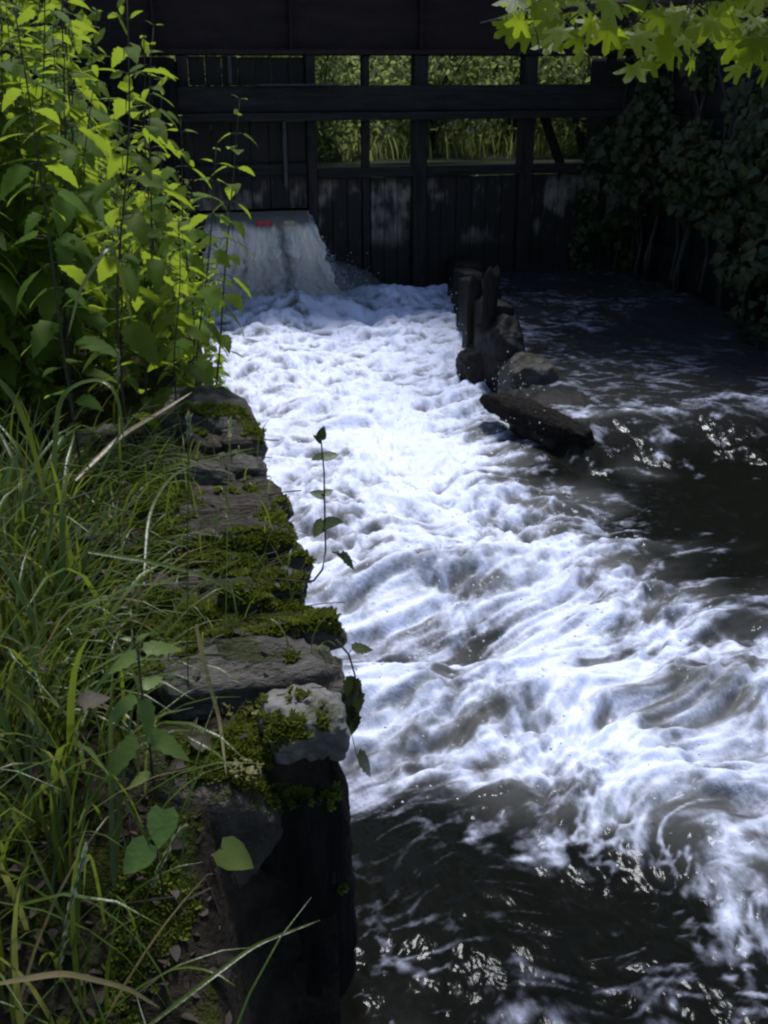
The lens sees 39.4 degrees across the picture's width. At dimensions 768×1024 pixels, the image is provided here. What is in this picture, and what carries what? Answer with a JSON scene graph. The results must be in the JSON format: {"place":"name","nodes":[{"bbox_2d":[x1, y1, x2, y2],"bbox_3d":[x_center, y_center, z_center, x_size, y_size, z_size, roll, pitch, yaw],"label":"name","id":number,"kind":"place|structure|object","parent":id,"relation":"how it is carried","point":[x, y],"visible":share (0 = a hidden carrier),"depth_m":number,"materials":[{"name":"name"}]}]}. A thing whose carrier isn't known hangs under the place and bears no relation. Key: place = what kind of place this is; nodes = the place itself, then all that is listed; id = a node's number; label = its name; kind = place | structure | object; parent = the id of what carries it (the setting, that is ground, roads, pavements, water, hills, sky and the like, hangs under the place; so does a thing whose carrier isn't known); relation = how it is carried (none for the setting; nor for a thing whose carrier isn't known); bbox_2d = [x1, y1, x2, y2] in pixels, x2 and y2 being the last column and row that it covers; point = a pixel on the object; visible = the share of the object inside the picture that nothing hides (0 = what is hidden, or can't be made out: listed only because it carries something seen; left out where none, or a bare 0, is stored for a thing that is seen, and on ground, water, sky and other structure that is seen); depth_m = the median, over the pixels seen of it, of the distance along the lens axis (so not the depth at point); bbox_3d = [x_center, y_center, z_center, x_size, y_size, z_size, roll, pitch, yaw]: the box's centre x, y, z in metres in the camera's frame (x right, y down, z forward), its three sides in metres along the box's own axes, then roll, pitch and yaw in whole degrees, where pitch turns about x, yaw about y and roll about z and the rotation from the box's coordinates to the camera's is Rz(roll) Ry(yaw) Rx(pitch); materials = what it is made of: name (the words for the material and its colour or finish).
{"place":"outdoors","nodes":[
{"label":"outdoors","id":0,"kind":"place"},
{"bbox_2d":[0,177,353,1023],"bbox_3d":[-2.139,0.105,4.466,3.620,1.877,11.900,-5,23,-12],"label":"river bank","id":1,"kind":"structure","parent":0,"point":[248,914],"depth_m":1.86,"materials":[{"name":"green plant"}]},
{"bbox_2d":[0,158,27,426],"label":"nettle","id":2,"kind":"object","parent":1,"relation":"on","point":[6,343],"visible":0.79,"depth_m":3.37,"materials":[{"name":"green plant"}]},
{"bbox_2d":[0,135,39,400],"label":"nettle","id":3,"kind":"object","parent":1,"relation":"on","point":[10,229],"visible":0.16,"depth_m":3.59,"materials":[{"name":"green plant"}]},
{"bbox_2d":[0,309,43,442],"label":"nettle","id":4,"kind":"object","parent":1,"relation":"on","point":[30,406],"visible":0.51,"depth_m":3.53,"materials":[{"name":"green plant"}]},
{"bbox_2d":[0,378,43,494],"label":"long grass","id":5,"kind":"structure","parent":1,"relation":"on","point":[15,401],"depth_m":2.19,"materials":[{"name":"plant"}]},
{"bbox_2d":[0,212,44,438],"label":"nettle","id":6,"kind":"object","parent":1,"relation":"on","point":[9,294],"visible":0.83,"depth_m":3.38,"materials":[{"name":"green plant"}]},
{"bbox_2d":[0,0,47,409],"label":"nettle","id":7,"kind":"object","parent":1,"relation":"on","point":[6,76],"visible":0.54,"depth_m":3.48,"materials":[{"name":"green plant"}]},
{"bbox_2d":[0,53,57,420],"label":"nettle","id":8,"kind":"object","parent":1,"relation":"on","point":[17,262],"visible":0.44,"depth_m":3.54,"materials":[{"name":"green plant"}]},
{"bbox_2d":[0,32,57,399],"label":"nettle","id":9,"kind":"object","parent":1,"relation":"on","point":[23,209],"visible":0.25,"depth_m":3.58,"materials":[{"name":"green plant"}]},
{"bbox_2d":[0,0,57,385],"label":"nettle","id":10,"kind":"object","parent":1,"relation":"on","point":[42,254],"visible":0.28,"depth_m":3.60,"materials":[{"name":"green plant"}]},
{"bbox_2d":[4,181,56,399],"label":"nettle","id":11,"kind":"object","parent":1,"relation":"on","point":[54,359],"visible":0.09,"depth_m":3.69,"materials":[{"name":"green plant"}]},
{"bbox_2d":[6,679,55,747],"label":"long grass","id":12,"kind":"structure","parent":1,"relation":"on","point":[15,690],"depth_m":1.75,"materials":[{"name":"plant"}]},
{"bbox_2d":[0,3,63,405],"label":"nettle","id":13,"kind":"object","parent":1,"relation":"on","point":[6,65],"visible":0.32,"depth_m":3.47,"materials":[{"name":"green plant"}]},
{"bbox_2d":[8,320,56,430],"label":"nettle","id":14,"kind":"object","parent":1,"relation":"on","point":[29,364],"visible":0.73,"depth_m":3.50,"materials":[{"name":"green plant"}]},
{"bbox_2d":[13,344,53,444],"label":"nettle","id":15,"kind":"object","parent":1,"relation":"on","point":[37,397],"visible":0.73,"depth_m":3.45,"materials":[{"name":"green plant"}]},
{"bbox_2d":[0,0,71,325],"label":"nettle","id":16,"kind":"object","parent":1,"relation":"on","point":[46,75],"visible":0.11,"depth_m":3.99,"materials":[{"name":"green plant"}]},
{"bbox_2d":[9,0,65,157],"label":"nettle","id":17,"kind":"object","parent":1,"relation":"on","point":[48,48],"visible":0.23,"depth_m":4.49,"materials":[{"name":"green plant"}]},
{"bbox_2d":[0,0,79,426],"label":"nettle","id":18,"kind":"object","parent":1,"relation":"on","point":[26,15],"visible":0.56,"depth_m":3.49,"materials":[{"name":"green plant"}]},
{"bbox_2d":[0,30,83,383],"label":"nettle","id":19,"kind":"object","parent":1,"relation":"on","point":[41,223],"visible":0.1,"depth_m":3.79,"materials":[{"name":"green plant"}]},
{"bbox_2d":[0,3,90,382],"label":"nettle","id":20,"kind":"object","parent":1,"relation":"on","point":[49,151],"visible":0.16,"depth_m":3.81,"materials":[{"name":"green plant"}]},
{"bbox_2d":[0,94,91,390],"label":"nettle","id":21,"kind":"object","parent":1,"relation":"on","point":[2,161],"visible":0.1,"depth_m":3.76,"materials":[{"name":"green plant"}]},
{"bbox_2d":[0,0,120,487],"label":"nettle","id":22,"kind":"object","parent":1,"relation":"on","point":[42,333],"visible":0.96,"depth_m":2.82,"materials":[{"name":"green plant"}]},
{"bbox_2d":[0,52,120,435],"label":"nettle","id":23,"kind":"object","parent":1,"relation":"on","point":[45,301],"visible":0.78,"depth_m":3.42,"materials":[{"name":"green plant"}]},
{"bbox_2d":[24,36,106,406],"bbox_3d":[-1.108,-0.957,3.707,0.254,1.275,0.352,5,23,11],"label":"nettle","id":24,"kind":"object","parent":1,"relation":"on","point":[91,365],"visible":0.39,"depth_m":3.67,"materials":[{"name":"green plant"}]},
{"bbox_2d":[48,841,89,1023],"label":"grass stalk","id":25,"kind":"object","parent":1,"relation":"on","point":[84,861],"depth_m":1.34,"materials":[{"name":"plant"}]},
{"bbox_2d":[22,0,117,429],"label":"nettle","id":26,"kind":"object","parent":1,"relation":"on","point":[95,319],"visible":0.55,"depth_m":3.54,"materials":[{"name":"green plant"}]},
{"bbox_2d":[22,2,117,379],"bbox_3d":[-1.167,-1.123,3.908,0.401,1.418,0.349,-20,37,-39],"label":"nettle","id":27,"kind":"object","parent":1,"relation":"on","point":[98,115],"visible":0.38,"depth_m":3.75,"materials":[{"name":"green plant"}]},
{"bbox_2d":[40,81,108,421],"bbox_3d":[-1.059,-0.824,3.592,0.315,1.152,0.201,2,23,4],"label":"nettle","id":28,"kind":"object","parent":1,"relation":"on","point":[90,159],"visible":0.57,"depth_m":3.53,"materials":[{"name":"green plant"}]},
{"bbox_2d":[29,1,129,357],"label":"nettle","id":29,"kind":"object","parent":1,"relation":"on","point":[78,32],"visible":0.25,"depth_m":4.12,"materials":[{"name":"green plant"}]},
{"bbox_2d":[44,45,114,279],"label":"nettle","id":30,"kind":"object","parent":1,"relation":"on","point":[83,103],"visible":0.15,"depth_m":4.87,"materials":[{"name":"green plant"}]},
{"bbox_2d":[0,971,159,1007],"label":"long grass","id":31,"kind":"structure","parent":1,"relation":"on","point":[51,974],"depth_m":1.32,"materials":[{"name":"plant"}]},
{"bbox_2d":[47,378,123,559],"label":"long grass","id":32,"kind":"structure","parent":1,"relation":"on","point":[56,431],"depth_m":2.29,"materials":[{"name":"plant"}]},
{"bbox_2d":[55,7,116,349],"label":"nettle","id":33,"kind":"object","parent":1,"relation":"on","point":[103,140],"visible":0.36,"depth_m":4.02,"materials":[{"name":"green plant"}]},
{"bbox_2d":[51,76,130,337],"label":"nettle","id":34,"kind":"object","parent":1,"relation":"on","point":[95,331],"visible":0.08,"depth_m":4.50,"materials":[{"name":"green plant"}]},
{"bbox_2d":[77,690,109,712],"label":"dead leaf","id":35,"kind":"object","parent":1,"relation":"on","point":[86,699],"visible":1,"depth_m":1.75,"materials":[{"name":"plant"}]},
{"bbox_2d":[0,0,194,221],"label":"shrub","id":36,"kind":"object","parent":1,"relation":"on","point":[84,53],"visible":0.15,"depth_m":5.73,"materials":[{"name":"green plant"}]},
{"bbox_2d":[68,247,132,334],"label":"long grass","id":37,"kind":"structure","parent":1,"relation":"on","point":[98,260],"depth_m":2.75,"materials":[{"name":"plant"}]},
{"bbox_2d":[0,812,203,1023],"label":"moss carpet","id":38,"kind":"object","parent":1,"relation":"on","point":[119,972],"visible":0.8,"depth_m":1.75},
{"bbox_2d":[84,330,120,409],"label":"nettle","id":39,"kind":"object","parent":1,"relation":"on","point":[106,363],"visible":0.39,"depth_m":3.87,"materials":[{"name":"green plant"}]},
{"bbox_2d":[116,349,119,552],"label":"grass stalk","id":40,"kind":"object","parent":1,"relation":"on","point":[118,366],"depth_m":2.50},
{"bbox_2d":[92,191,144,388],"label":"nettle","id":41,"kind":"object","parent":1,"relation":"on","point":[132,260],"visible":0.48,"depth_m":3.82,"materials":[{"name":"green plant"}]},
{"bbox_2d":[61,0,177,450],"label":"nettle","id":42,"kind":"object","parent":1,"relation":"on","point":[139,337],"visible":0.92,"depth_m":3.14,"materials":[{"name":"green plant"}]},
{"bbox_2d":[102,249,137,388],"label":"nettle","id":43,"kind":"object","parent":1,"relation":"on","point":[124,323],"visible":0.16,"depth_m":4.07,"materials":[{"name":"green plant"}]},
{"bbox_2d":[102,280,140,393],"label":"nettle","id":44,"kind":"object","parent":1,"relation":"on","point":[133,367],"visible":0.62,"depth_m":3.93,"materials":[{"name":"green plant"}]},
{"bbox_2d":[117,133,142,253],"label":"nettle","id":45,"kind":"object","parent":1,"relation":"on","point":[133,175],"visible":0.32,"depth_m":5.46,"materials":[{"name":"green plant"}]},
{"bbox_2d":[75,392,191,480],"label":"long grass","id":46,"kind":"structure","parent":1,"relation":"on","point":[95,460],"depth_m":2.83,"materials":[{"name":"plant"}]},
{"bbox_2d":[121,232,171,390],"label":"nettle","id":47,"kind":"object","parent":1,"relation":"on","point":[128,354],"visible":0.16,"depth_m":3.99,"materials":[{"name":"green plant"}]},
{"bbox_2d":[105,633,189,800],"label":"nettle seedling","id":48,"kind":"object","parent":1,"relation":"on","point":[163,741],"visible":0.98,"depth_m":1.72,"materials":[{"name":"green plant"}]},
{"bbox_2d":[102,20,193,445],"bbox_3d":[-0.744,-0.814,3.365,0.247,1.331,0.266,9,24,20],"label":"nettle","id":49,"kind":"object","parent":1,"relation":"on","point":[155,266],"visible":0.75,"depth_m":3.31,"materials":[{"name":"green plant"}]},
{"bbox_2d":[114,35,188,371],"bbox_3d":[-0.906,-1.129,4.084,0.266,1.258,0.324,1,23,2],"label":"nettle","id":50,"kind":"object","parent":1,"relation":"on","point":[162,138],"visible":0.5,"depth_m":3.98,"materials":[{"name":"green plant"}]},
{"bbox_2d":[124,805,178,896],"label":"herb seedling","id":51,"kind":"object","parent":1,"relation":"on","point":[140,853],"visible":1,"depth_m":1.63,"materials":[{"name":"green plant"}]},
{"bbox_2d":[134,196,178,370],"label":"nettle","id":52,"kind":"object","parent":1,"relation":"on","point":[143,283],"visible":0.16,"depth_m":4.11,"materials":[{"name":"green plant"}]},
{"bbox_2d":[131,823,187,943],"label":"grass stalk","id":53,"kind":"object","parent":1,"relation":"on","point":[164,857],"depth_m":1.46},
{"bbox_2d":[137,79,190,348],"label":"nettle","id":54,"kind":"object","parent":1,"relation":"on","point":[155,161],"visible":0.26,"depth_m":4.28,"materials":[{"name":"green plant"}]},
{"bbox_2d":[146,195,192,355],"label":"nettle","id":55,"kind":"object","parent":1,"relation":"on","point":[176,257],"visible":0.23,"depth_m":4.12,"materials":[{"name":"green plant"}]},
{"bbox_2d":[157,296,185,384],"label":"nettle","id":56,"kind":"object","parent":1,"relation":"on","point":[167,335],"visible":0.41,"depth_m":3.88,"materials":[{"name":"green plant"}]},
{"bbox_2d":[148,214,209,416],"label":"nettle","id":57,"kind":"object","parent":1,"relation":"on","point":[162,320],"visible":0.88,"depth_m":3.41,"materials":[{"name":"green plant"}]},
{"bbox_2d":[157,256,202,377],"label":"nettle","id":58,"kind":"object","parent":1,"relation":"on","point":[179,333],"visible":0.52,"depth_m":3.79,"materials":[{"name":"green plant"}]},
{"bbox_2d":[134,115,235,383],"bbox_3d":[-0.703,-0.871,3.816,0.269,1.021,0.302,12,25,26],"label":"nettle","id":59,"kind":"object","parent":1,"relation":"on","point":[166,174],"visible":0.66,"depth_m":3.74,"materials":[{"name":"green plant"}]},
{"bbox_2d":[166,147,236,386],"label":"nettle","id":60,"kind":"object","parent":1,"relation":"on","point":[212,294],"visible":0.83,"depth_m":3.56,"materials":[{"name":"green plant"}]},
{"bbox_2d":[187,239,234,356],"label":"nettle","id":61,"kind":"object","parent":1,"relation":"on","point":[213,269],"visible":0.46,"depth_m":4.31,"materials":[{"name":"green plant"}]},
{"bbox_2d":[198,319,226,385],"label":"nettle","id":62,"kind":"object","parent":1,"relation":"on","point":[216,360],"visible":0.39,"depth_m":4.42,"materials":[{"name":"green plant"}]},
{"bbox_2d":[184,94,256,387],"bbox_3d":[-0.541,-0.828,3.678,0.251,1.126,0.258,18,22,22],"label":"nettle","id":63,"kind":"object","parent":1,"relation":"on","point":[234,299],"visible":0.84,"depth_m":3.66,"materials":[{"name":"green plant"}]},
{"bbox_2d":[225,416,233,639],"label":"grass stalk","id":64,"kind":"object","parent":1,"relation":"on","point":[229,421],"depth_m":2.27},
{"bbox_2d":[148,920,318,1023],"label":"long grass","id":65,"kind":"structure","parent":1,"relation":"on","point":[190,993],"depth_m":1.50,"materials":[{"name":"plant"}]},
{"bbox_2d":[213,836,253,888],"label":"herb seedling","id":66,"kind":"object","parent":1,"relation":"on","point":[232,853],"visible":1,"depth_m":1.73,"materials":[{"name":"green plant"}]},
{"bbox_2d":[203,209,345,306],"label":"waterfall","id":67,"kind":"structure","parent":0,"point":[291,251],"depth_m":9.43,"materials":[{"name":"liquid"}]},
{"bbox_2d":[193,119,582,213],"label":"bank","id":68,"kind":"structure","parent":0,"point":[453,159],"depth_m":14.54,"materials":[{"name":"plant"}]},
{"bbox_2d":[141,56,338,154],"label":"shrub","id":69,"kind":"object","parent":68,"relation":"on","point":[173,57],"visible":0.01,"depth_m":14.37,"materials":[{"name":"green plant"}]},
{"bbox_2d":[254,56,407,162],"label":"shrub","id":70,"kind":"object","parent":68,"relation":"on","point":[336,128],"visible":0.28,"depth_m":14.41,"materials":[{"name":"green plant"}]},
{"bbox_2d":[193,123,579,161],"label":"reeds","id":71,"kind":"object","parent":68,"relation":"on","point":[481,145],"visible":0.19,"depth_m":15.04,"materials":[{"name":"green plant"}]},
{"bbox_2d":[345,56,488,142],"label":"shrub","id":72,"kind":"object","parent":68,"relation":"on","point":[399,58],"visible":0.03,"depth_m":16.64,"materials":[{"name":"green plant"}]},
{"bbox_2d":[356,56,508,157],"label":"shrub","id":73,"kind":"object","parent":68,"relation":"on","point":[443,64],"visible":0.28,"depth_m":14.95,"materials":[{"name":"green plant"}]},
{"bbox_2d":[437,56,580,149],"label":"shrub","id":74,"kind":"object","parent":68,"relation":"on","point":[506,123],"visible":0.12,"depth_m":16.09,"materials":[{"name":"green plant"}]},
{"bbox_2d":[195,161,583,206],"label":"millpond water","id":75,"kind":"structure","parent":0,"point":[454,164],"depth_m":14.05,"materials":[{"name":"grey liquid"}]},
{"bbox_2d":[195,266,767,1023],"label":"water","id":76,"kind":"structure","parent":0,"point":[601,886],"depth_m":4.12,"materials":[{"name":"liquid"}]},
{"bbox_2d":[455,341,484,383],"bbox_3d":[0.679,-0.900,7.318,0.388,0.583,0.476,-5,23,-12],"label":"rock","id":77,"kind":"object","parent":76,"relation":"in","point":[470,357],"visible":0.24,"depth_m":7.13,"materials":[{"name":"stone"}]},
{"bbox_2d":[467,273,481,345],"bbox_3d":[0.593,-1.067,7.484,0.172,1.195,0.127,-5,23,-12],"label":"wooden post","id":78,"kind":"object","parent":76,"relation":"in","point":[475,287],"visible":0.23,"depth_m":7.30,"materials":[{"name":"wood"}]},
{"bbox_2d":[445,256,513,347],"bbox_3d":[0.716,-1.500,8.740,0.274,1.051,3.203,0,23,0],"label":"wooden post","id":79,"kind":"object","parent":76,"relation":"in","point":[459,271],"depth_m":8.67,"materials":[{"name":"wood"}]},
{"bbox_2d":[212,211,751,806],"bbox_3d":[0.306,-0.920,6.398,2.356,0.821,7.661,-5,23,-12],"label":"water spray","id":80,"kind":"object","parent":76,"relation":"on","point":[410,483],"visible":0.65,"depth_m":5.45,"materials":[{"name":"liquid"}]},
{"bbox_2d":[480,265,499,332],"bbox_3d":[0.715,-1.002,7.204,0.147,1.294,0.138,16,28,33],"label":"wooden post","id":81,"kind":"object","parent":76,"relation":"in","point":[491,279],"visible":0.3,"depth_m":6.99,"materials":[{"name":"wood"}]},
{"bbox_2d":[473,313,525,392],"bbox_3d":[0.784,-0.994,7.156,0.328,0.693,0.588,-5,23,-12],"label":"rock","id":82,"kind":"object","parent":76,"relation":"in","point":[498,338],"visible":0.48,"depth_m":6.92,"materials":[{"name":"stone"}]},
{"bbox_2d":[499,385,600,450],"bbox_3d":[1.028,-0.481,6.420,0.632,0.470,1.109,-5,23,-12],"label":"rock","id":83,"kind":"object","parent":76,"relation":"in","point":[555,395],"visible":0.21,"depth_m":6.30,"materials":[{"name":"stone"}]},
{"bbox_2d":[497,352,558,393],"bbox_3d":[0.906,-0.747,6.821,0.344,0.522,0.422,-5,23,-12],"label":"rock","id":84,"kind":"object","parent":83,"relation":"on","point":[529,368],"visible":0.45,"depth_m":6.63,"materials":[{"name":"stone"}]},
{"bbox_2d":[479,392,594,445],"bbox_3d":[0.856,-0.532,6.094,0.165,0.174,0.867,-17,28,-35],"label":"fallen timber","id":85,"kind":"object","parent":83,"relation":"on","point":[528,414],"visible":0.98,"depth_m":6.01,"materials":[{"name":"wood"}]},
{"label":"ground","id":86,"kind":"structure","parent":0,"visible":0},
{"bbox_2d":[16,384,356,998],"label":"retaining wall","id":87,"kind":"structure","parent":86,"relation":"on","point":[297,839],"depth_m":2.16,"materials":[{"name":"stone"}]},
{"bbox_2d":[88,551,247,603],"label":"long grass","id":88,"kind":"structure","parent":87,"relation":"on","point":[133,558],"depth_m":2.05,"materials":[{"name":"plant"}]},
{"bbox_2d":[185,409,192,687],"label":"grass stalk","id":89,"kind":"object","parent":87,"relation":"on","point":[189,429],"depth_m":1.96,"materials":[{"name":"plant"}]},
{"bbox_2d":[143,448,253,583],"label":"long grass","id":90,"kind":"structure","parent":87,"relation":"on","point":[152,509],"depth_m":2.48,"materials":[{"name":"plant"}]},
{"bbox_2d":[195,624,226,775],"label":"long grass","id":91,"kind":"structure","parent":87,"relation":"on","point":[204,663],"depth_m":1.98,"materials":[{"name":"plant"}]},
{"bbox_2d":[222,700,258,720],"bbox_3d":[-0.281,0.380,2.099,0.071,0.038,0.078,-5,23,-12],"label":"stonecrop","id":92,"kind":"object","parent":87,"relation":"on","point":[248,708],"visible":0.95,"depth_m":2.08,"materials":[{"name":"green plant"}]},
{"bbox_2d":[226,757,264,787],"bbox_3d":[-0.247,0.467,1.923,0.061,0.039,0.075,-18,29,-36],"label":"stonecrop","id":93,"kind":"object","parent":87,"relation":"on","point":[250,771],"visible":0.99,"depth_m":1.92,"materials":[{"name":"green plant"}]},
{"bbox_2d":[283,686,311,702],"bbox_3d":[-0.165,0.347,2.036,0.057,0.038,0.051,-5,23,-12],"label":"stonecrop","id":94,"kind":"object","parent":87,"relation":"on","point":[299,693],"visible":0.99,"depth_m":2.03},
{"bbox_2d":[305,426,343,581],"bbox_3d":[-0.155,-0.011,2.572,0.115,0.402,0.044,-5,23,-12],"label":"sapling","id":95,"kind":"object","parent":87,"relation":"on","point":[320,526],"visible":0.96,"depth_m":2.58,"materials":[{"name":"green plant"}]},
{"bbox_2d":[335,639,372,776],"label":"trailing plant","id":96,"kind":"object","parent":87,"relation":"hanging from","point":[355,695],"visible":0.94,"depth_m":2.12,"materials":[{"name":"green plant"}]},
{"bbox_2d":[1,0,767,291],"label":"sluice bridge","id":97,"kind":"structure","parent":86,"relation":"on","point":[390,225],"depth_m":9.40,"materials":[{"name":"paint"}]},
{"bbox_2d":[567,168,596,269],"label":"ivy","id":98,"kind":"object","parent":97,"relation":"attached to","point":[581,237],"visible":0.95,"depth_m":10.16,"materials":[{"name":"green plant"}]},
{"bbox_2d":[612,39,713,270],"bbox_3d":[2.655,-3.256,10.008,0.965,2.189,0.397,-5,23,-12],"label":"ivy","id":99,"kind":"object","parent":97,"relation":"attached to","point":[625,263],"visible":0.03,"depth_m":10.19,"materials":[{"name":"green plant"}]},
{"bbox_2d":[496,56,618,156],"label":"shrub","id":100,"kind":"object","parent":86,"relation":"on","point":[571,71],"visible":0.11,"depth_m":14.36,"materials":[{"name":"green plant"}]},
{"bbox_2d":[480,0,767,87],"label":"maple tree","id":101,"kind":"object","parent":86,"relation":"on","point":[665,22],"visible":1,"depth_m":2.35,"materials":[{"name":"green plant"}]},
{"bbox_2d":[633,68,767,325],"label":"river wall","id":102,"kind":"structure","parent":86,"relation":"on","point":[684,109],"depth_m":8.97,"materials":[{"name":"stone"}]},
{"bbox_2d":[574,7,767,353],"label":"ivy","id":103,"kind":"object","parent":102,"relation":"attached to","point":[695,148],"visible":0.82,"depth_m":8.46,"materials":[{"name":"green plant"}]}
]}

